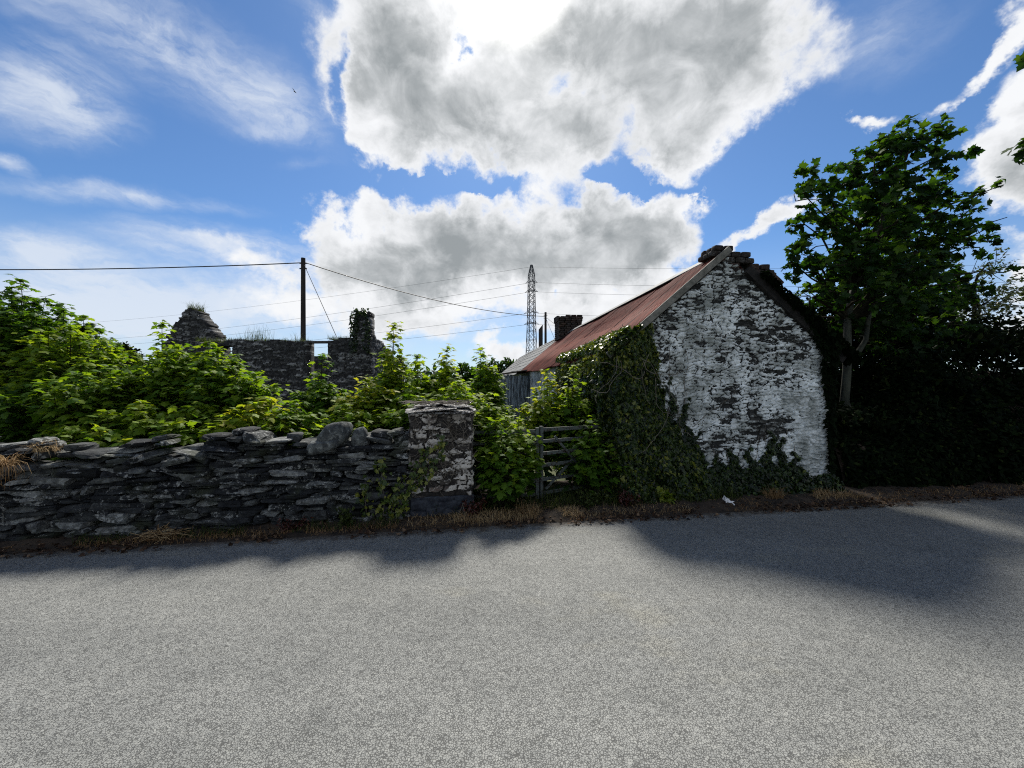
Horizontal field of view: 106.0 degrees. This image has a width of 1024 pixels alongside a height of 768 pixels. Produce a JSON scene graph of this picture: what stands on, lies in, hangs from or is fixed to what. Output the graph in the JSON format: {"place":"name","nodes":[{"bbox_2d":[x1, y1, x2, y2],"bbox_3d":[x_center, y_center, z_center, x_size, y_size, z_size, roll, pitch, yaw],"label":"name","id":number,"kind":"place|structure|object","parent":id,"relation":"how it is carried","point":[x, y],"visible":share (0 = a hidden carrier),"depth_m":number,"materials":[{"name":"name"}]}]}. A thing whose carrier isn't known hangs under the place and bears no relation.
{"place":"outdoors","nodes":[
{"label":"outdoors","id":0,"kind":"place"},
{"bbox_2d":[440,384,568,480],"bbox_3d":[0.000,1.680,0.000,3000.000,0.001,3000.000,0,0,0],"label":"ground","id":1,"kind":"structure","parent":0,"point":[554,473],"depth_m":7.16,"materials":[{"name":"brown soil"}]},
{"bbox_2d":[0,297,50,345],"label":"sycamore sapling","id":2,"kind":"object","parent":1,"relation":"on","point":[7,315],"visible":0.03,"depth_m":6.44,"materials":[{"name":"green plant"}]},
{"bbox_2d":[0,294,70,442],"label":"sycamore sapling","id":3,"kind":"object","parent":1,"relation":"on","point":[1,296],"depth_m":6.56,"materials":[{"name":"green plant"}]},
{"bbox_2d":[0,366,84,460],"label":"sycamore sapling","id":4,"kind":"object","parent":1,"relation":"on","point":[19,424],"visible":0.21,"depth_m":5.23,"materials":[{"name":"green plant"}]},
{"bbox_2d":[0,274,114,435],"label":"sycamore sapling","id":5,"kind":"object","parent":1,"relation":"on","point":[22,315],"visible":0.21,"depth_m":6.25,"materials":[{"name":"green plant"}]},
{"bbox_2d":[5,299,128,380],"bbox_3d":[-8.040,0.080,6.809,1.822,3.142,1.940,0,0,-37],"label":"sycamore sapling","id":6,"kind":"object","parent":1,"relation":"on","point":[59,314],"visible":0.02,"depth_m":6.96,"materials":[{"name":"green plant"}]},
{"bbox_2d":[0,315,140,414],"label":"sycamore sapling","id":7,"kind":"object","parent":1,"relation":"on","point":[82,359],"visible":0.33,"depth_m":5.86,"materials":[{"name":"green plant"}]},
{"bbox_2d":[15,364,177,460],"bbox_3d":[-5.809,0.681,5.586,1.513,1.940,1.608,0,0,20],"label":"sycamore sapling","id":8,"kind":"object","parent":1,"relation":"on","point":[75,397],"visible":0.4,"depth_m":5.18,"materials":[{"name":"green plant"}]},
{"bbox_2d":[115,341,151,369],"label":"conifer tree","id":9,"kind":"object","parent":1,"relation":"on","point":[127,348],"visible":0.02,"depth_m":33.89,"materials":[{"name":"green plant"}]},
{"bbox_2d":[123,320,191,385],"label":"sycamore sapling","id":10,"kind":"object","parent":1,"relation":"on","point":[140,360],"visible":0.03,"depth_m":6.52,"materials":[{"name":"green plant"}]},
{"bbox_2d":[115,344,207,415],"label":"sycamore sapling","id":11,"kind":"object","parent":1,"relation":"on","point":[168,363],"visible":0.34,"depth_m":5.72,"materials":[{"name":"green plant"}]},
{"bbox_2d":[139,340,232,421],"bbox_3d":[-4.949,0.476,6.154,1.679,2.352,1.870,0,0,0],"label":"sycamore sapling","id":12,"kind":"object","parent":1,"relation":"on","point":[205,345],"visible":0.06,"depth_m":5.77,"materials":[{"name":"green plant"}]},
{"bbox_2d":[0,426,412,540],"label":"dry stone wall","id":13,"kind":"structure","parent":1,"relation":"on","point":[246,475],"depth_m":4.26,"materials":[{"name":"grey stone"}]},
{"bbox_2d":[0,453,31,488],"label":"grass tuft","id":14,"kind":"object","parent":13,"relation":"on","point":[4,463],"visible":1,"depth_m":3.74,"materials":[{"name":"plant"}]},
{"bbox_2d":[21,439,72,456],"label":"grass tuft","id":15,"kind":"object","parent":13,"relation":"on","point":[42,449],"visible":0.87,"depth_m":4.00,"materials":[{"name":"plant"}]},
{"bbox_2d":[306,440,339,454],"bbox_3d":[-2.227,0.726,4.545,0.386,0.200,0.297,0,0,-10],"label":"boulder","id":16,"kind":"object","parent":13,"relation":"on","point":[314,447],"visible":0.8,"depth_m":4.42,"materials":[{"name":"stone"}]},
{"bbox_2d":[317,422,352,443],"bbox_3d":[-2.120,0.591,4.611,0.359,0.287,0.332,0,0,0],"label":"boulder","id":17,"kind":"object","parent":13,"relation":"on","point":[340,432],"visible":0.81,"depth_m":4.50,"materials":[{"name":"stone"}]},
{"bbox_2d":[351,427,367,445],"bbox_3d":[-1.847,0.636,4.670,0.215,0.243,0.201,0,0,0],"label":"boulder","id":18,"kind":"object","parent":13,"relation":"on","point":[359,435],"visible":0.87,"depth_m":4.59,"materials":[{"name":"stone"}]},
{"bbox_2d":[354,434,447,520],"bbox_3d":[-1.311,1.162,4.603,1.091,1.101,0.167,0,0,-9],"label":"creeper","id":19,"kind":"object","parent":13,"relation":"attached to","point":[396,497],"visible":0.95,"depth_m":4.60,"materials":[{"name":"green plant"}]},
{"bbox_2d":[170,346,263,421],"bbox_3d":[-4.513,0.533,5.970,1.186,2.235,1.209,0,0,0],"label":"sycamore sapling","id":20,"kind":"object","parent":1,"relation":"on","point":[213,358],"visible":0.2,"depth_m":5.71,"materials":[{"name":"green plant"}]},
{"bbox_2d":[186,358,292,427],"bbox_3d":[-4.195,0.627,5.886,1.297,2.049,1.396,0,0,-45],"label":"sycamore sapling","id":21,"kind":"object","parent":1,"relation":"on","point":[233,400],"visible":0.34,"depth_m":5.58,"materials":[{"name":"green plant"}]},
{"bbox_2d":[162,308,403,413],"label":"ruined house","id":22,"kind":"structure","parent":1,"relation":"on","point":[282,362],"depth_m":14.16,"materials":[{"name":"stone"}]},
{"bbox_2d":[187,301,205,311],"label":"grass tuft","id":23,"kind":"object","parent":22,"relation":"on","point":[199,309],"visible":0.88,"depth_m":15.65,"materials":[{"name":"green plant"}]},
{"bbox_2d":[196,325,351,342],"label":"wall top grass","id":24,"kind":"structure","parent":22,"relation":"on","point":[247,338],"depth_m":14.25,"materials":[{"name":"green plant"}]},
{"bbox_2d":[348,308,370,353],"bbox_3d":[-5.566,-1.949,14.087,0.815,1.730,0.284,0,0,0],"label":"ivy","id":25,"kind":"object","parent":22,"relation":"attached to","point":[355,324],"visible":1,"depth_m":14.08,"materials":[{"name":"green plant"}]},
{"bbox_2d":[299,257,306,340],"bbox_3d":[-10.016,-2.170,18.500,0.306,7.741,0.264,0,0,39],"label":"telephone pole","id":26,"kind":"object","parent":1,"relation":"on","point":[303,298],"visible":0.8,"depth_m":18.41,"materials":[{"name":"brown wood"}]},
{"bbox_2d":[0,262,300,269],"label":"cable","id":27,"kind":"object","parent":26,"relation":"attached to","point":[151,267],"visible":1,"depth_m":18.36,"materials":[{"name":"metal"}]},
{"bbox_2d":[304,265,336,336],"bbox_3d":[-8.990,-3.982,17.999,2.307,3.692,0.025,0,0,26],"label":"cable","id":28,"kind":"object","parent":26,"relation":"attached to","point":[320,300],"visible":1,"depth_m":17.97,"materials":[{"name":"metal"}]},
{"bbox_2d":[305,262,544,316],"bbox_3d":[-3.530,-5.537,25.748,0.043,0.614,19.326,0,0,41],"label":"cable","id":29,"kind":"object","parent":26,"relation":"attached to","point":[412,294],"visible":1,"depth_m":22.69,"materials":[{"name":"metal"}]},
{"bbox_2d":[286,353,346,419],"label":"sycamore sapling","id":30,"kind":"object","parent":1,"relation":"on","point":[322,391],"visible":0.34,"depth_m":6.05,"materials":[{"name":"green plant"}]},
{"bbox_2d":[56,390,600,497],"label":"undergrowth","id":31,"kind":"object","parent":1,"relation":"on","point":[549,474],"visible":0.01,"depth_m":5.67,"materials":[{"name":"green plant"}]},
{"bbox_2d":[302,403,384,436],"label":"sycamore sapling","id":32,"kind":"object","parent":1,"relation":"on","point":[351,416],"visible":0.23,"depth_m":5.34,"materials":[{"name":"green plant"}]},
{"bbox_2d":[327,374,400,430],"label":"sycamore sapling","id":33,"kind":"object","parent":1,"relation":"on","point":[363,401],"visible":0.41,"depth_m":5.85,"materials":[{"name":"green plant"}]},
{"bbox_2d":[356,321,416,405],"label":"sycamore sapling","id":34,"kind":"object","parent":1,"relation":"on","point":[392,371],"visible":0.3,"depth_m":6.67,"materials":[{"name":"green plant"}]},
{"bbox_2d":[379,387,439,438],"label":"sycamore sapling","id":35,"kind":"object","parent":1,"relation":"on","point":[396,416],"visible":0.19,"depth_m":5.45,"materials":[{"name":"green plant"}]},
{"bbox_2d":[379,354,443,428],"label":"sycamore sapling","id":36,"kind":"object","parent":1,"relation":"on","point":[402,397],"visible":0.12,"depth_m":6.14,"materials":[{"name":"green plant"}]},
{"bbox_2d":[405,403,475,516],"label":"gate pillar","id":37,"kind":"structure","parent":1,"relation":"on","point":[456,491],"depth_m":4.74,"materials":[{"name":"stone"}]},
{"bbox_2d":[398,396,480,492],"bbox_3d":[-0.920,0.758,4.906,1.078,1.237,0.781,0,0,0],"label":"dead vine","id":38,"kind":"object","parent":37,"relation":"on","point":[451,402],"visible":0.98,"depth_m":4.72,"materials":[{"name":"brown plant"}]},
{"bbox_2d":[472,428,538,498],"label":"field gate","id":39,"kind":"structure","parent":37,"relation":"attached to","point":[536,432],"depth_m":5.26,"materials":[{"name":"paint"}]},
{"bbox_2d":[412,343,480,405],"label":"sycamore sapling","id":40,"kind":"object","parent":1,"relation":"on","point":[447,369],"visible":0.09,"depth_m":6.30,"materials":[{"name":"green plant"}]},
{"bbox_2d":[453,357,516,385],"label":"bushy tree","id":41,"kind":"object","parent":1,"relation":"on","point":[465,367],"visible":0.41,"depth_m":33.77,"materials":[{"name":"green plant"}]},
{"bbox_2d":[463,344,518,434],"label":"sycamore sapling","id":42,"kind":"object","parent":1,"relation":"on","point":[480,386],"visible":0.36,"depth_m":7.83,"materials":[{"name":"green plant"}]},
{"bbox_2d":[524,265,538,352],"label":"power pylon","id":43,"kind":"object","parent":1,"relation":"on","point":[532,309],"visible":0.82,"depth_m":129.67,"materials":[{"name":"metal"}]},
{"bbox_2d":[74,267,527,323],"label":"power line","id":44,"kind":"object","parent":43,"relation":"attached to","point":[330,296],"visible":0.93,"depth_m":158.69,"materials":[{"name":"metal"}]},
{"bbox_2d":[115,284,520,338],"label":"power line","id":45,"kind":"object","parent":43,"relation":"attached to","point":[349,311],"visible":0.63,"depth_m":154.68,"materials":[{"name":"metal"}]},
{"bbox_2d":[139,293,520,343],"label":"power line","id":46,"kind":"object","parent":43,"relation":"attached to","point":[377,315],"visible":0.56,"depth_m":148.89,"materials":[{"name":"metal"}]},
{"bbox_2d":[309,315,512,340],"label":"power line","id":47,"kind":"object","parent":43,"relation":"attached to","point":[429,326],"visible":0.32,"depth_m":143.11,"materials":[{"name":"metal"}]},
{"bbox_2d":[560,282,1003,286],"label":"power line","id":48,"kind":"object","parent":43,"relation":"attached to","point":[783,286],"visible":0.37,"depth_m":124.28,"materials":[{"name":"metal"}]},
{"bbox_2d":[562,264,1002,268],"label":"power line","id":49,"kind":"object","parent":43,"relation":"attached to","point":[770,268],"visible":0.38,"depth_m":124.33,"materials":[{"name":"metal"}]},
{"bbox_2d":[514,369,570,476],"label":"sycamore sapling","id":50,"kind":"object","parent":1,"relation":"on","point":[538,418],"visible":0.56,"depth_m":6.32,"materials":[{"name":"green plant"}]},
{"bbox_2d":[544,312,546,343],"bbox_3d":[2.872,-2.220,33.000,0.295,7.840,0.253,0,0,39],"label":"telephone pole","id":51,"kind":"object","parent":1,"relation":"on","point":[545,329],"visible":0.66,"depth_m":32.94,"materials":[{"name":"brown wood"}]},
{"bbox_2d":[498,245,846,478],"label":"cottage","id":52,"kind":"structure","parent":1,"relation":"on","point":[728,319],"depth_m":5.97,"materials":[{"name":"stone"}]},
{"bbox_2d":[550,323,734,503],"bbox_3d":[1.384,0.385,6.988,2.243,2.694,4.453,0,0,-34],"label":"ivy","id":53,"kind":"object","parent":52,"relation":"attached to","point":[623,391],"visible":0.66,"depth_m":5.59,"materials":[{"name":"green plant"}]},
{"bbox_2d":[663,368,849,496],"bbox_3d":[3.631,0.732,5.734,2.860,1.969,0.539,0,0,-6],"label":"ivy","id":54,"kind":"object","parent":52,"relation":"attached to","point":[785,476],"visible":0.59,"depth_m":5.81,"materials":[{"name":"green plant"}]},
{"bbox_2d":[760,270,866,474],"bbox_3d":[4.559,-0.010,6.371,1.785,3.441,1.204,0,0,-5],"label":"ivy","id":55,"kind":"object","parent":52,"relation":"attached to","point":[832,344],"visible":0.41,"depth_m":5.98,"materials":[{"name":"green plant"}]},
{"bbox_2d":[404,365,1023,392],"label":"treeline","id":56,"kind":"object","parent":1,"relation":"on","point":[430,374],"visible":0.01,"depth_m":63.98,"materials":[{"name":"green plant"}]},
{"bbox_2d":[804,293,973,418],"bbox_3d":[7.148,-0.097,8.495,4.421,3.720,2.260,0,0,-9],"label":"tree","id":57,"kind":"object","parent":1,"relation":"on","point":[856,380],"visible":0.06,"depth_m":7.90,"materials":[{"name":"green plant"}]},
{"bbox_2d":[781,112,1022,427],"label":"sycamore tree","id":58,"kind":"object","parent":1,"relation":"on","point":[900,278],"visible":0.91,"depth_m":6.94,"materials":[{"name":"green plant"}]},
{"bbox_2d":[827,345,1002,488],"bbox_3d":[6.556,0.503,6.729,2.909,2.439,1.584,0,0,-10],"label":"hedge","id":59,"kind":"object","parent":1,"relation":"on","point":[921,435],"visible":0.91,"depth_m":6.33,"materials":[{"name":"green plant"}]},
{"bbox_2d":[854,310,1023,484],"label":"hedge","id":60,"kind":"object","parent":1,"relation":"on","point":[999,400],"visible":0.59,"depth_m":6.96,"materials":[{"name":"green plant"}]},
{"bbox_2d":[933,247,1023,370],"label":"hawthorn tree","id":61,"kind":"object","parent":1,"relation":"on","point":[976,310],"visible":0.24,"depth_m":10.75,"materials":[{"name":"green plant"}]},
{"bbox_2d":[1001,51,1023,164],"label":"roadside tree","id":62,"kind":"object","parent":1,"relation":"on","point":[1019,153],"visible":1,"depth_m":5.65,"materials":[{"name":"green plant"}]},
{"bbox_2d":[0,495,1023,767],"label":"road","id":63,"kind":"structure","parent":0,"point":[870,637],"depth_m":2.42,"materials":[{"name":"grey asphalt"}]},
{"bbox_2d":[0,471,1023,558],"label":"verge","id":64,"kind":"structure","parent":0,"point":[557,514],"depth_m":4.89,"materials":[{"name":"brown plant"}]},
{"bbox_2d":[32,405,126,460],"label":"sycamore sapling","id":65,"kind":"object","parent":64,"relation":"on","point":[72,422],"visible":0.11,"depth_m":4.94,"materials":[{"name":"green plant"}]},
{"bbox_2d":[55,399,183,459],"bbox_3d":[-5.012,0.926,5.149,1.428,1.450,1.362,0,0,0],"label":"sycamore sapling","id":66,"kind":"object","parent":64,"relation":"on","point":[99,435],"visible":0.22,"depth_m":4.91,"materials":[{"name":"green plant"}]},
{"bbox_2d":[115,522,192,546],"bbox_3d":[-3.694,1.620,4.036,0.656,0.298,0.279,0,0,-9],"label":"grass tuft","id":67,"kind":"object","parent":64,"relation":"on","point":[158,533],"visible":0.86,"depth_m":4.03,"materials":[{"name":"plant"}]},
{"bbox_2d":[108,401,239,451],"bbox_3d":[-4.282,0.939,5.162,1.416,1.426,1.371,0,0,-23],"label":"sycamore sapling","id":68,"kind":"object","parent":64,"relation":"on","point":[165,425],"visible":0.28,"depth_m":4.85,"materials":[{"name":"green plant"}]},
{"bbox_2d":[186,396,313,445],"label":"sycamore sapling","id":69,"kind":"object","parent":64,"relation":"on","point":[255,417],"visible":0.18,"depth_m":5.00,"materials":[{"name":"green plant"}]},
{"bbox_2d":[256,399,332,447],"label":"sycamore sapling","id":70,"kind":"object","parent":64,"relation":"on","point":[290,416],"visible":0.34,"depth_m":5.13,"materials":[{"name":"green plant"}]},
{"bbox_2d":[276,516,312,532],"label":"weed","id":71,"kind":"object","parent":64,"relation":"on","point":[285,526],"visible":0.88,"depth_m":4.29,"materials":[{"name":"red plant"}]},
{"bbox_2d":[336,506,354,526],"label":"weed","id":72,"kind":"object","parent":64,"relation":"on","point":[344,512],"visible":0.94,"depth_m":4.38,"materials":[{"name":"green plant"}]},
{"bbox_2d":[426,380,500,460],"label":"sycamore sapling","id":73,"kind":"object","parent":64,"relation":"on","point":[450,393],"visible":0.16,"depth_m":5.53,"materials":[{"name":"green plant"}]},
{"bbox_2d":[460,494,487,517],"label":"weed","id":74,"kind":"object","parent":64,"relation":"on","point":[473,508],"visible":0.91,"depth_m":4.74,"materials":[{"name":"red plant"}]},
{"bbox_2d":[473,392,526,498],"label":"sycamore sapling","id":75,"kind":"object","parent":64,"relation":"on","point":[481,420],"visible":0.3,"depth_m":5.29,"materials":[{"name":"green plant"}]},
{"bbox_2d":[474,417,532,508],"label":"sycamore sapling","id":76,"kind":"object","parent":64,"relation":"on","point":[495,474],"visible":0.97,"depth_m":4.79,"materials":[{"name":"green plant"}]},
{"bbox_2d":[501,417,545,503],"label":"sycamore sapling","id":77,"kind":"object","parent":64,"relation":"on","point":[531,463],"visible":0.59,"depth_m":5.03,"materials":[{"name":"green plant"}]},
{"bbox_2d":[508,498,545,519],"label":"grass tuft","id":78,"kind":"object","parent":64,"relation":"on","point":[531,509],"visible":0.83,"depth_m":4.78,"materials":[{"name":"plant"}]},
{"bbox_2d":[539,425,599,497],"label":"field gate","id":79,"kind":"structure","parent":64,"relation":"on","point":[542,453],"depth_m":5.42,"materials":[{"name":"paint"}]},
{"bbox_2d":[544,364,596,482],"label":"sycamore sapling","id":80,"kind":"object","parent":64,"relation":"on","point":[577,414],"visible":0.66,"depth_m":6.13,"materials":[{"name":"green plant"}]},
{"bbox_2d":[572,486,600,508],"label":"weed","id":81,"kind":"object","parent":64,"relation":"on","point":[587,501],"visible":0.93,"depth_m":5.05,"materials":[{"name":"green plant"}]},
{"bbox_2d":[560,415,628,496],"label":"sycamore sapling","id":82,"kind":"object","parent":64,"relation":"on","point":[589,469],"visible":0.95,"depth_m":5.41,"materials":[{"name":"green plant"}]},
{"bbox_2d":[616,485,640,507],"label":"weed","id":83,"kind":"object","parent":64,"relation":"on","point":[625,500],"visible":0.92,"depth_m":5.07,"materials":[{"name":"red plant"}]},
{"bbox_2d":[656,486,675,504],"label":"weed","id":84,"kind":"object","parent":64,"relation":"on","point":[668,495],"visible":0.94,"depth_m":5.20,"materials":[{"name":"green plant"}]},
{"bbox_2d":[722,496,734,504],"bbox_3d":[2.935,1.613,5.237,0.168,0.121,0.241,0,0,-25],"label":"paper scrap","id":85,"kind":"object","parent":64,"relation":"on","point":[726,499],"visible":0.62,"depth_m":5.24,"materials":[{"name":"white paper"}]},
{"bbox_2d":[760,484,787,499],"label":"grass tuft","id":86,"kind":"object","parent":64,"relation":"on","point":[771,493],"visible":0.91,"depth_m":5.47,"materials":[{"name":"plant"}]},
{"bbox_2d":[812,487,838,498],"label":"grass tuft","id":87,"kind":"object","parent":64,"relation":"on","point":[817,493],"visible":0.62,"depth_m":5.60,"materials":[{"name":"plant"}]},
{"bbox_2d":[0,0,1023,376],"label":"sky","id":88,"kind":"structure","parent":0,"point":[417,142],"materials":[{"name":"blue"}]},
{"bbox_2d":[539,325,542,346],"bbox_3d":[2.307,-1.563,31.000,0.320,6.426,0.200,0,0,0],"label":"timber post","id":89,"kind":"object","parent":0,"point":[541,336],"visible":0.36,"depth_m":30.90,"materials":[{"name":"wood"}]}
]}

